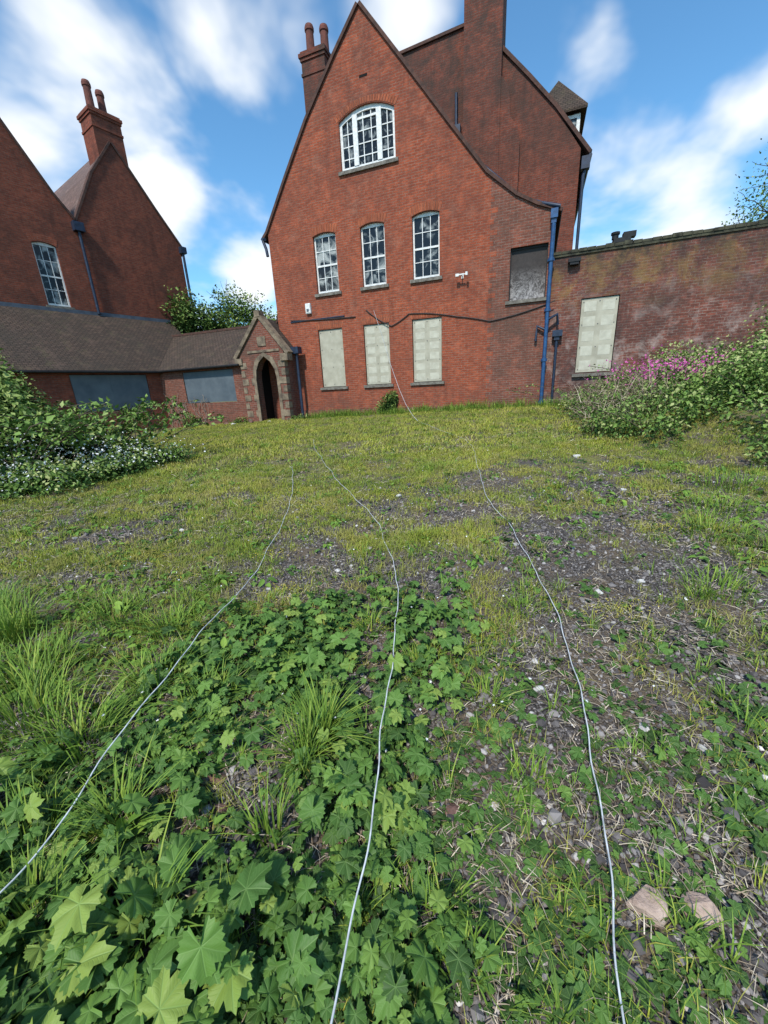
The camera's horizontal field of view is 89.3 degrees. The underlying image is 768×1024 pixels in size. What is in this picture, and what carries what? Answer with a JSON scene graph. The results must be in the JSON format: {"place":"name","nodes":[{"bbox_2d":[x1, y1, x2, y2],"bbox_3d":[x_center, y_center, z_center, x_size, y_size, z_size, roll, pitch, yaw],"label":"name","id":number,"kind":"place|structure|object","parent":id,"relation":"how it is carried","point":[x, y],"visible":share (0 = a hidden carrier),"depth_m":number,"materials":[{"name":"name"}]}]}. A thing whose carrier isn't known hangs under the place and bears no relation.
{"place":"outdoors","nodes":[
{"label":"outdoors","id":0,"kind":"place"},
{"bbox_2d":[11,373,170,434],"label":"leanto wall","id":1,"kind":"structure","parent":0,"point":[56,386],"depth_m":15.22,"materials":[{"name":"brick"}]},
{"bbox_2d":[0,306,213,371],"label":"leanto roof","id":2,"kind":"structure","parent":1,"relation":"on","point":[34,339],"depth_m":16.50,"materials":[{"name":"tile"}]},
{"bbox_2d":[6,370,162,372],"bbox_3d":[-13.814,-4.585,12.669,0.100,0.100,13.000,9,21,34],"label":"leanto gutter","id":3,"kind":"object","parent":2,"relation":"attached to","point":[50,371],"visible":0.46,"depth_m":15.04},
{"bbox_2d":[69,375,152,412],"bbox_3d":[-12.841,-4.411,14.662,0.041,1.430,7.660,9,21,34],"label":"leanto board","id":4,"kind":"object","parent":1,"relation":"attached to","point":[121,390],"visible":0.82,"depth_m":16.40,"materials":[{"name":"grey wood"}]},
{"bbox_2d":[0,391,767,1023],"bbox_3d":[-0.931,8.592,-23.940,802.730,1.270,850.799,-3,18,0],"label":"ground","id":5,"kind":"structure","parent":0,"point":[580,573],"depth_m":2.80,"materials":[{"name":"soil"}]},
{"bbox_2d":[0,348,164,490],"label":"wild shrub","id":6,"kind":"object","parent":5,"relation":"on","point":[12,390],"visible":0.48,"depth_m":7.70,"materials":[{"name":"green plant"}]},
{"bbox_2d":[0,443,196,503],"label":"flowering weeds","id":7,"kind":"object","parent":5,"relation":"on","point":[101,466],"visible":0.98,"depth_m":6.59,"materials":[{"name":"green plant"}]},
{"bbox_2d":[0,428,205,492],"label":"white blossom","id":8,"kind":"object","parent":7,"relation":"attached to","point":[1,474],"visible":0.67,"depth_m":6.91,"materials":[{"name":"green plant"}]},
{"bbox_2d":[0,123,204,412],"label":"wall","id":9,"kind":"structure","parent":5,"relation":"on","point":[134,256],"depth_m":18.01,"materials":[{"name":"brick"}]},
{"bbox_2d":[26,233,56,246],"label":"wing arch","id":10,"kind":"structure","parent":9,"relation":"attached to","point":[44,238],"depth_m":16.51,"materials":[{"name":"red brick"}]},
{"bbox_2d":[31,242,70,306],"bbox_3d":[-14.569,-10.354,16.998,0.050,2.480,0.850,9,21,34],"label":"wing sash frame","id":11,"kind":"object","parent":9,"relation":"in","point":[43,260],"visible":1,"depth_m":17.02,"materials":[{"name":"wood"}]},
{"bbox_2d":[33,244,67,304],"bbox_3d":[-14.577,-10.346,17.007,0.001,2.460,0.850,9,21,34],"label":"wing sash glass","id":12,"kind":"object","parent":11,"relation":"in","point":[42,269],"visible":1,"depth_m":17.00,"materials":[{"name":"glass"}]},
{"bbox_2d":[46,305,74,309],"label":"wing sill","id":13,"kind":"structure","parent":9,"relation":"attached to","point":[61,307],"depth_m":17.27,"materials":[{"name":"stone"}]},
{"bbox_2d":[0,302,170,322],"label":"leanto flashing","id":14,"kind":"object","parent":9,"relation":"attached to","point":[9,304],"visible":0.77,"depth_m":17.82,"materials":[{"name":"metal"}]},
{"bbox_2d":[0,118,181,245],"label":"wing coping","id":15,"kind":"object","parent":9,"relation":"on","point":[84,189],"visible":0.64,"depth_m":17.47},
{"bbox_2d":[76,104,128,166],"bbox_3d":[-13.086,-16.556,18.495,1.240,3.600,1.410,9,21,34],"label":"wing chimney stack","id":16,"kind":"object","parent":9,"relation":"on","point":[100,128],"visible":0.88,"depth_m":17.77,"materials":[{"name":"brick"}]},
{"bbox_2d":[81,78,106,111],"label":"wing chimney pots","id":17,"kind":"object","parent":16,"relation":"on","point":[86,86],"visible":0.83,"depth_m":17.46,"materials":[{"name":"ceramic"}]},
{"bbox_2d":[71,220,186,254],"bbox_3d":[-12.284,-13.427,19.179,0.280,0.450,5.200,9,21,34],"label":"wing hopper","id":18,"kind":"object","parent":9,"relation":"attached to","point":[77,226],"visible":1,"depth_m":17.31,"materials":[{"name":"metal"}]},
{"bbox_2d":[77,231,195,318],"bbox_3d":[-12.178,-11.129,19.948,0.150,5.300,4.980,9,21,34],"label":"wing drainpipe","id":19,"kind":"object","parent":9,"relation":"attached to","point":[90,276],"visible":0.71,"depth_m":18.05,"materials":[{"name":"metal"}]},
{"bbox_2d":[0,394,226,478],"bbox_3d":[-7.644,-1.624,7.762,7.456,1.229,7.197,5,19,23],"label":"shrub sprigs","id":20,"kind":"object","parent":5,"relation":"on","point":[73,421],"visible":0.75,"depth_m":7.48,"materials":[{"name":"green plant"}]},
{"bbox_2d":[54,161,181,255],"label":"wing roof","id":21,"kind":"structure","parent":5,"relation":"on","point":[68,192],"depth_m":18.70,"materials":[{"name":"tile"}]},
{"bbox_2d":[0,469,292,893],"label":"white cord","id":22,"kind":"object","parent":5,"relation":"on","point":[20,872],"visible":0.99,"depth_m":1.55,"materials":[{"name":"plastic"}]},
{"bbox_2d":[157,325,248,427],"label":"link range","id":23,"kind":"structure","parent":5,"relation":"on","point":[193,353],"depth_m":17.51,"materials":[{"name":"brick"}]},
{"bbox_2d":[160,285,247,402],"bbox_3d":[-10.119,-9.062,22.696,5.141,7.148,2.629,-16,22,-35],"label":"garden tree","id":24,"kind":"object","parent":5,"relation":"on","point":[187,314],"visible":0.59,"depth_m":21.38,"materials":[{"name":"green plant"}]},
{"bbox_2d":[207,771,227,785],"bbox_3d":[-0.671,1.060,1.550,0.080,0.030,0.052,4,19,20],"label":"brick fragment","id":25,"kind":"object","parent":5,"relation":"on","point":[211,777],"visible":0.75,"depth_m":1.54,"materials":[{"name":"brick"}]},
{"bbox_2d":[212,803,227,813],"bbox_3d":[-0.610,1.102,1.446,0.045,0.033,0.066,-18,23,-40],"label":"brick fragment","id":26,"kind":"object","parent":5,"relation":"on","point":[224,809],"visible":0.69,"depth_m":1.44,"materials":[{"name":"brick"}]},
{"bbox_2d":[209,281,276,326],"bbox_3d":[-8.384,-10.500,25.304,5.414,8.175,3.254,-3,18,0],"label":"garden tree","id":27,"kind":"object","parent":5,"relation":"on","point":[241,312],"visible":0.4,"depth_m":24.16,"materials":[{"name":"green plant"}]},
{"bbox_2d":[179,411,310,427],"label":"doorway weeds","id":28,"kind":"object","parent":5,"relation":"on","point":[194,419],"visible":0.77,"depth_m":17.41,"materials":[{"name":"green plant"}]},
{"bbox_2d":[0,575,505,1023],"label":"leafy weeds","id":29,"kind":"object","parent":5,"relation":"on","point":[187,977],"visible":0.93,"depth_m":1.22,"materials":[{"name":"green plant"}]},
{"bbox_2d":[254,745,266,760],"bbox_3d":[-0.523,1.018,1.646,0.054,0.032,0.071,-6,18,-11],"label":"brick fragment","id":30,"kind":"object","parent":5,"relation":"on","point":[262,747],"visible":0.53,"depth_m":1.64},
{"bbox_2d":[233,310,304,421],"bbox_3d":[-4.232,-5.950,17.391,2.873,5.020,3.850,4,19,20],"label":"stone porch","id":31,"kind":"object","parent":5,"relation":"on","point":[264,341],"visible":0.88,"depth_m":15.87,"materials":[{"name":"brick"}]},
{"bbox_2d":[268,360,281,418],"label":"porch inner wall","id":32,"kind":"structure","parent":5,"relation":"on","point":[275,393],"depth_m":17.15,"materials":[{"name":"brick"}]},
{"bbox_2d":[313,442,398,1023],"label":"white cord","id":33,"kind":"object","parent":5,"relation":"on","point":[340,976],"visible":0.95,"depth_m":1.18,"materials":[{"name":"plastic"}]},
{"bbox_2d":[322,324,390,386],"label":"side walls","id":34,"kind":"structure","parent":5,"relation":"on","point":[370,384],"depth_m":23.30,"materials":[{"name":"red brick"}]},
{"bbox_2d":[554,214,561,252],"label":"roof","id":35,"kind":"structure","parent":34,"relation":"on","point":[558,221],"depth_m":13.22,"materials":[{"name":"ceramic"}]},
{"bbox_2d":[261,238,268,256],"bbox_3d":[-3.066,-11.604,19.052,0.316,0.681,9.144,4,19,20],"label":"gutter","id":36,"kind":"object","parent":35,"relation":"attached to","point":[264,241],"visible":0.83,"depth_m":15.01,"materials":[{"name":"blue metal"}]},
{"bbox_2d":[298,43,330,111],"bbox_3d":[-2.436,-14.991,16.168,1.160,6.000,1.160,4,19,20],"label":"ridge chimney stack","id":37,"kind":"object","parent":35,"relation":"on","point":[314,60],"visible":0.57,"depth_m":14.99,"materials":[{"name":"red brick"}]},
{"bbox_2d":[304,22,328,49],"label":"ridge chimney pots","id":38,"kind":"object","parent":37,"relation":"on","point":[309,29],"visible":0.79,"depth_m":14.98,"materials":[{"name":"ceramic"}]},
{"bbox_2d":[463,0,506,174],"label":"chimney stack","id":39,"kind":"object","parent":35,"relation":"on","point":[484,31],"visible":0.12,"depth_m":14.90,"materials":[{"name":"red brick"}]},
{"bbox_2d":[498,76,519,190],"bbox_3d":[5.025,-13.448,15.742,0.780,6.600,0.300,4,19,20],"label":"stack shoulder","id":40,"kind":"object","parent":35,"relation":"on","point":[508,157],"visible":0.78,"depth_m":15.27},
{"bbox_2d":[11,404,727,750],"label":"daisies","id":41,"kind":"object","parent":5,"relation":"on","point":[685,598],"visible":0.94,"depth_m":2.55,"materials":[{"name":"white plant"}]},
{"bbox_2d":[268,5,491,409],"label":"front wall","id":42,"kind":"structure","parent":5,"relation":"on","point":[437,161],"depth_m":13.55,"materials":[{"name":"red brick"}]},
{"bbox_2d":[305,303,311,313],"bbox_3d":[-2.962,-7.954,15.195,0.220,0.360,0.111,4,19,20],"label":"alarm box","id":43,"kind":"object","parent":42,"relation":"attached to","point":[308,309],"visible":1,"depth_m":15.15,"materials":[{"name":"white paint"}]},
{"bbox_2d":[290,315,344,322],"bbox_3d":[-2.634,-7.563,15.244,2.410,0.035,0.037,4,19,20],"label":"wall cable tray","id":44,"kind":"object","parent":42,"relation":"attached to","point":[320,318],"depth_m":15.12,"materials":[{"name":"metal"}]},
{"bbox_2d":[314,233,338,293],"bbox_3d":[-2.121,-9.328,14.608,0.930,1.990,0.050,4,19,20],"label":"sash window frame","id":45,"kind":"object","parent":42,"relation":"attached to","point":[324,235],"visible":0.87,"depth_m":14.61,"materials":[{"name":"wood"}]},
{"bbox_2d":[316,236,338,291],"bbox_3d":[-2.117,-9.321,14.620,0.930,1.970,0.001,4,19,20],"label":"sash window glass","id":46,"kind":"object","parent":45,"relation":"in","point":[326,259],"visible":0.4,"depth_m":14.62,"materials":[{"name":"glass"}]},
{"bbox_2d":[319,328,345,386],"bbox_3d":[-2.047,-6.149,15.584,1.010,2.120,0.030,4,19,20],"label":"window board","id":47,"kind":"object","parent":42,"relation":"attached to","point":[332,351],"depth_m":15.56,"materials":[{"name":"beige metal"}]},
{"bbox_2d":[339,103,395,170],"bbox_3d":[-0.542,-12.461,12.911,1.970,1.650,0.090,4,19,20],"label":"attic window frame","id":48,"kind":"object","parent":42,"relation":"attached to","point":[378,107],"visible":0.93,"depth_m":12.86,"materials":[{"name":"wood"}]},
{"bbox_2d":[343,109,393,168],"bbox_3d":[-0.534,-12.468,12.931,1.970,1.650,0.001,4,19,20],"label":"attic window glass","id":49,"kind":"object","parent":48,"relation":"in","point":[367,137],"visible":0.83,"depth_m":12.92,"materials":[{"name":"glass"}]},
{"bbox_2d":[361,223,385,286],"bbox_3d":[-0.342,-9.210,13.953,0.910,1.990,0.050,4,19,20],"label":"sash window frame","id":50,"kind":"object","parent":42,"relation":"attached to","point":[372,225],"visible":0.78,"depth_m":13.94,"materials":[{"name":"wood"}]},
{"bbox_2d":[363,226,385,284],"bbox_3d":[-0.338,-9.203,13.964,0.910,1.970,0.001,4,19,20],"label":"sash window glass","id":51,"kind":"object","parent":50,"relation":"in","point":[373,235],"visible":0.6,"depth_m":13.96,"materials":[{"name":"glass"}]},
{"bbox_2d":[309,94,444,329],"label":"brick arches","id":52,"kind":"structure","parent":42,"relation":"attached to","point":[329,228],"depth_m":13.55,"materials":[{"name":"brick"}]},
{"bbox_2d":[364,323,390,384],"bbox_3d":[-0.231,-6.028,14.915,0.990,2.120,0.030,4,19,20],"label":"window board","id":53,"kind":"object","parent":42,"relation":"attached to","point":[377,355],"depth_m":14.89,"materials":[{"name":"beige metal"}]},
{"bbox_2d":[366,325,388,382],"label":"window board panels","id":54,"kind":"object","parent":53,"relation":"attached to","point":[372,350],"visible":1,"depth_m":14.89,"materials":[{"name":"wood"}]},
{"bbox_2d":[375,390,398,411],"bbox_3d":[0.100,-4.290,15.092,0.978,0.935,0.548,-3,18,0],"label":"wall ivy","id":55,"kind":"object","parent":42,"relation":"attached to","point":[389,403],"depth_m":15.00,"materials":[{"name":"green plant"}]},
{"bbox_2d":[374,312,417,420],"bbox_3d":[0.444,-5.096,13.052,0.264,3.737,4.104,-8,18,-16],"label":"hanging cable","id":56,"kind":"object","parent":42,"relation":"hanging from","point":[393,372],"visible":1,"depth_m":13.89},
{"bbox_2d":[262,0,562,240],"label":"gable coping","id":57,"kind":"object","parent":42,"relation":"on","point":[432,99],"visible":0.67,"depth_m":11.92,"materials":[{"name":"stone"}]},
{"bbox_2d":[486,166,560,207],"bbox_3d":[4.277,-10.552,12.429,0.628,2.412,3.184,-15,21,-34],"label":"gutter","id":58,"kind":"object","parent":57,"relation":"attached to","point":[552,204],"visible":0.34,"depth_m":11.64,"materials":[{"name":"blue metal"}]},
{"bbox_2d":[290,300,554,325],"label":"wall cables","id":59,"kind":"object","parent":42,"relation":"attached to","point":[426,313],"depth_m":13.73,"materials":[{"name":"rubber"}]},
{"bbox_2d":[413,212,439,279],"bbox_3d":[1.461,-9.090,13.288,0.940,1.990,0.050,4,19,20],"label":"sash window frame","id":60,"kind":"object","parent":42,"relation":"attached to","point":[426,214],"visible":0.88,"depth_m":13.26,"materials":[{"name":"wood"}]},
{"bbox_2d":[415,214,438,276],"bbox_3d":[1.465,-9.084,13.300,0.940,1.970,0.001,4,19,20],"label":"sash window glass","id":61,"kind":"object","parent":60,"relation":"in","point":[433,269],"visible":0.6,"depth_m":13.30,"materials":[{"name":"glass"}]},
{"bbox_2d":[413,317,441,381],"bbox_3d":[1.596,-5.907,14.242,1.050,2.120,0.031,4,19,20],"label":"window board","id":62,"kind":"object","parent":42,"relation":"attached to","point":[427,350],"depth_m":14.22,"materials":[{"name":"beige metal"}]},
{"bbox_2d":[415,319,438,379],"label":"window board panels","id":63,"kind":"object","parent":62,"relation":"attached to","point":[421,346],"visible":1,"depth_m":14.21,"materials":[{"name":"wood"}]},
{"bbox_2d":[315,157,545,389],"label":"window sills","id":64,"kind":"structure","parent":42,"relation":"attached to","point":[369,166],"depth_m":13.43,"materials":[{"name":"stone"}]},
{"bbox_2d":[455,271,467,278],"bbox_3d":[2.602,-7.885,12.950,0.400,0.130,0.279,4,19,20],"label":"security camera","id":65,"kind":"object","parent":42,"relation":"attached to","point":[462,274],"visible":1,"depth_m":12.88,"materials":[{"name":"white paint"}]},
{"bbox_2d":[0,394,767,1023],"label":"weeds","id":66,"kind":"object","parent":5,"relation":"on","point":[712,980],"visible":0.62,"depth_m":1.33,"materials":[{"name":"green plant"}]},
{"bbox_2d":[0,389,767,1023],"bbox_3d":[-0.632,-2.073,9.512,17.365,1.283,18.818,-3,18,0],"label":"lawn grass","id":67,"kind":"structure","parent":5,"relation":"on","point":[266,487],"depth_m":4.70,"materials":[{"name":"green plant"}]},
{"bbox_2d":[0,397,767,1023],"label":"dead stalks","id":68,"kind":"object","parent":5,"relation":"on","point":[688,817],"visible":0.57,"depth_m":1.66,"materials":[{"name":"beige plant"}]},
{"bbox_2d":[0,405,767,984],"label":"ovate weeds","id":69,"kind":"object","parent":5,"relation":"on","point":[134,817],"visible":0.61,"depth_m":2.78,"materials":[{"name":"green plant"}]},
{"bbox_2d":[120,426,716,630],"bbox_3d":[0.530,-0.698,6.198,7.065,0.410,8.456,-3,18,0],"label":"yellow moss","id":70,"kind":"object","parent":5,"relation":"on","point":[418,492],"visible":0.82,"depth_m":3.66,"materials":[{"name":"plant"}]},
{"bbox_2d":[301,399,538,416],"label":"plinth","id":71,"kind":"structure","parent":5,"relation":"on","point":[372,409],"depth_m":15.05,"materials":[{"name":"brick"}]},
{"bbox_2d":[445,802,462,814],"bbox_3d":[0.259,1.086,1.419,0.084,0.036,0.056,-19,24,-41],"label":"brick fragment","id":72,"kind":"object","parent":5,"relation":"on","point":[452,807],"visible":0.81,"depth_m":1.41,"materials":[{"name":"brick"}]},
{"bbox_2d":[402,28,580,382],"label":"brick wall","id":73,"kind":"structure","parent":5,"relation":"on","point":[549,156],"depth_m":15.31,"materials":[{"name":"red brick"}]},
{"bbox_2d":[399,23,591,154],"bbox_3d":[3.839,-16.317,15.587,8.500,5.030,0.480,4,19,20],"label":"coping","id":74,"kind":"object","parent":73,"relation":"on","point":[585,147],"visible":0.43,"depth_m":14.68,"materials":[{"name":"stone"}]},
{"bbox_2d":[455,123,590,171],"bbox_3d":[5.300,-14.379,15.321,5.250,2.400,0.300,4,19,20],"label":"hopper","id":75,"kind":"object","parent":73,"relation":"attached to","point":[585,161],"visible":0.68,"depth_m":14.71,"materials":[{"name":"blue metal"}]},
{"bbox_2d":[455,92,591,248],"bbox_3d":[6.880,-13.691,19.516,5.220,8.600,8.160,4,19,20],"label":"pipe","id":76,"kind":"object","parent":73,"relation":"attached to","point":[582,185],"visible":0.48,"depth_m":15.48,"materials":[{"name":"blue metal"}]},
{"bbox_2d":[576,151,583,207],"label":"roof","id":77,"kind":"structure","parent":73,"relation":"on","point":[579,178],"depth_m":16.88,"materials":[{"name":"ceramic"}]},
{"bbox_2d":[549,81,587,134],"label":"dormer roof","id":78,"kind":"structure","parent":77,"relation":"on","point":[567,99],"depth_m":15.28,"materials":[{"name":"tile"}]},
{"bbox_2d":[485,178,550,400],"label":"side bay wall","id":79,"kind":"structure","parent":5,"relation":"on","point":[514,360],"depth_m":12.85,"materials":[{"name":"brick"}]},
{"bbox_2d":[485,196,497,400],"bbox_3d":[3.619,-6.496,13.177,0.220,7.050,0.005,4,19,20],"label":"brick toothing","id":80,"kind":"object","parent":79,"relation":"attached to","point":[493,274],"visible":0.88,"depth_m":12.93,"materials":[{"name":"brick"}]},
{"bbox_2d":[509,243,548,300],"bbox_3d":[4.639,-7.677,12.517,1.120,1.520,0.039,4,19,20],"label":"panel frame","id":81,"kind":"object","parent":79,"relation":"on","point":[530,247],"visible":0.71,"depth_m":12.36,"materials":[{"name":"wood"}]},
{"bbox_2d":[510,246,546,300],"bbox_3d":[4.646,-7.683,12.535,1.120,1.520,0.001,4,19,20],"label":"panel","id":82,"kind":"object","parent":81,"relation":"in","point":[528,270],"visible":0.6,"depth_m":12.53,"materials":[{"name":"black metal"}]},
{"bbox_2d":[420,422,625,1023],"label":"white cord","id":83,"kind":"object","parent":5,"relation":"on","point":[615,962],"visible":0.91,"depth_m":1.28,"materials":[{"name":"plastic"}]},
{"bbox_2d":[533,685,543,691],"bbox_3d":[0.765,0.877,1.929,0.057,0.036,0.038,-3,18,0],"label":"white pebble","id":84,"kind":"object","parent":5,"relation":"on","point":[536,688],"visible":0.84,"depth_m":1.91,"materials":[{"name":"stone"}]},
{"bbox_2d":[534,313,558,403],"bbox_3d":[5.352,-4.979,12.937,0.744,2.941,0.176,0,18,8],"label":"branch pipe","id":85,"kind":"object","parent":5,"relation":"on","point":[555,353],"visible":0.91,"depth_m":12.81,"materials":[{"name":"blue metal"}]},
{"bbox_2d":[552,330,562,339],"bbox_3d":[5.647,-5.766,12.672,0.300,0.290,0.190,4,19,20],"label":"branch hopper","id":86,"kind":"object","parent":85,"relation":"attached to","point":[556,334],"visible":1,"depth_m":12.59,"materials":[{"name":"blue metal"}]},
{"bbox_2d":[538,207,558,403],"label":"brackets","id":87,"kind":"object","parent":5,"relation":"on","point":[554,215],"visible":0.87,"depth_m":11.66,"materials":[{"name":"metal"}]},
{"bbox_2d":[539,222,555,404],"bbox_3d":[5.238,-6.289,12.482,0.115,5.720,0.115,13,24,41],"label":"blue drainpipe","id":88,"kind":"object","parent":87,"relation":"attached to","point":[550,269],"visible":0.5,"depth_m":12.36,"materials":[{"name":"metal"}]},
{"bbox_2d":[553,362,693,427],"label":"dead bramble canes","id":89,"kind":"object","parent":5,"relation":"on","point":[611,391],"visible":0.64,"depth_m":9.18,"materials":[{"name":"plant"}]},
{"bbox_2d":[507,356,767,457],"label":"bramble sprigs","id":90,"kind":"object","parent":5,"relation":"on","point":[662,417],"visible":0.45,"depth_m":7.49,"materials":[{"name":"green plant"}]},
{"bbox_2d":[638,723,649,731],"bbox_3d":[1.131,0.944,1.690,0.042,0.035,0.061,8,21,31],"label":"white pebble","id":91,"kind":"object","parent":5,"relation":"on","point":[644,729],"visible":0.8,"depth_m":1.68,"materials":[{"name":"stone"}]},
{"bbox_2d":[624,884,668,927],"bbox_3d":[0.766,1.144,1.136,0.109,0.066,0.081,8,21,30],"label":"stone","id":92,"kind":"object","parent":5,"relation":"on","point":[649,907],"visible":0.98,"depth_m":1.11,"materials":[{"name":"stone"}]},
{"bbox_2d":[543,226,767,403],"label":"brickwork","id":93,"kind":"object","parent":5,"relation":"on","point":[699,290],"visible":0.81,"depth_m":11.55,"materials":[{"name":"brick"}]},
{"bbox_2d":[568,257,580,265],"bbox_3d":[5.860,-7.703,11.958,0.350,0.170,0.210,4,19,20],"label":"wall lamp","id":94,"kind":"object","parent":93,"relation":"attached to","point":[574,261],"visible":1,"depth_m":11.89,"materials":[{"name":"black metal"}]},
{"bbox_2d":[572,372,613,376],"bbox_3d":[6.850,-4.523,12.785,1.230,0.100,0.240,4,19,20],"label":"window sill","id":95,"kind":"structure","parent":93,"relation":"attached to","point":[590,374],"depth_m":12.69,"materials":[{"name":"stone"}]},
{"bbox_2d":[575,295,618,372],"bbox_3d":[6.805,-5.657,12.457,1.030,2.180,0.034,4,19,20],"label":"window board","id":96,"kind":"structure","parent":93,"relation":"on","point":[602,313],"depth_m":12.43,"materials":[{"name":"white wood"}]},
{"bbox_2d":[553,219,767,257],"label":"coping stones","id":97,"kind":"object","parent":93,"relation":"on","point":[686,235],"visible":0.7,"depth_m":11.11,"materials":[{"name":"stone"}]},
{"bbox_2d":[611,230,636,242],"bbox_3d":[7.127,-8.204,11.598,0.650,0.320,0.350,4,19,20],"label":"coping vent","id":98,"kind":"object","parent":97,"relation":"on","point":[626,235],"visible":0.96,"depth_m":11.49,"materials":[{"name":"metal"}]},
{"bbox_2d":[558,300,767,464],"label":"bramble mound","id":99,"kind":"object","parent":5,"relation":"on","point":[725,394],"visible":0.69,"depth_m":7.30,"materials":[{"name":"green plant"}]},
{"bbox_2d":[587,344,764,393],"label":"pink flowers","id":100,"kind":"object","parent":5,"relation":"on","point":[669,364],"visible":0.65,"depth_m":8.76,"materials":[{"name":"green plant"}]},
{"bbox_2d":[680,891,723,926],"bbox_3d":[0.906,1.145,1.119,0.083,0.065,0.077,-5,18,-5],"label":"stone","id":101,"kind":"object","parent":5,"relation":"on","point":[705,905],"visible":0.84,"depth_m":1.10,"materials":[{"name":"stone"}]},
{"bbox_2d":[698,744,707,751],"bbox_3d":[1.300,0.964,1.583,0.029,0.023,0.036,0,18,8],"label":"white pebble","id":102,"kind":"object","parent":5,"relation":"on","point":[700,746],"visible":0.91,"depth_m":1.58,"materials":[{"name":"stone"}]},
{"bbox_2d":[721,138,767,225],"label":"garden tree","id":103,"kind":"object","parent":5,"relation":"on","point":[761,215],"visible":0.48,"depth_m":16.01,"materials":[{"name":"green plant"}]},
{"bbox_2d":[0,0,767,323],"label":"sky","id":104,"kind":"structure","parent":0,"point":[207,96],"materials":[{"name":"blue"}]},
{"bbox_2d":[566,109,581,131],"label":"dormer cheeks","id":105,"kind":"object","parent":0,"point":[573,112],"depth_m":15.24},
{"bbox_2d":[568,113,580,130],"bbox_3d":[7.399,-14.642,15.566,0.680,1.950,0.050,4,19,20],"label":"dormer window frame","id":106,"kind":"object","parent":105,"relation":"in","point":[575,116],"visible":0.25,"depth_m":15.24,"materials":[{"name":"wood"}]},
{"bbox_2d":[571,118,576,126],"bbox_3d":[7.386,-14.644,15.575,0.470,1.750,0.001,4,19,20],"label":"dormer window glass","id":107,"kind":"object","parent":106,"relation":"in","point":[574,121],"visible":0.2,"depth_m":15.29,"materials":[{"name":"glass"}]}
]}

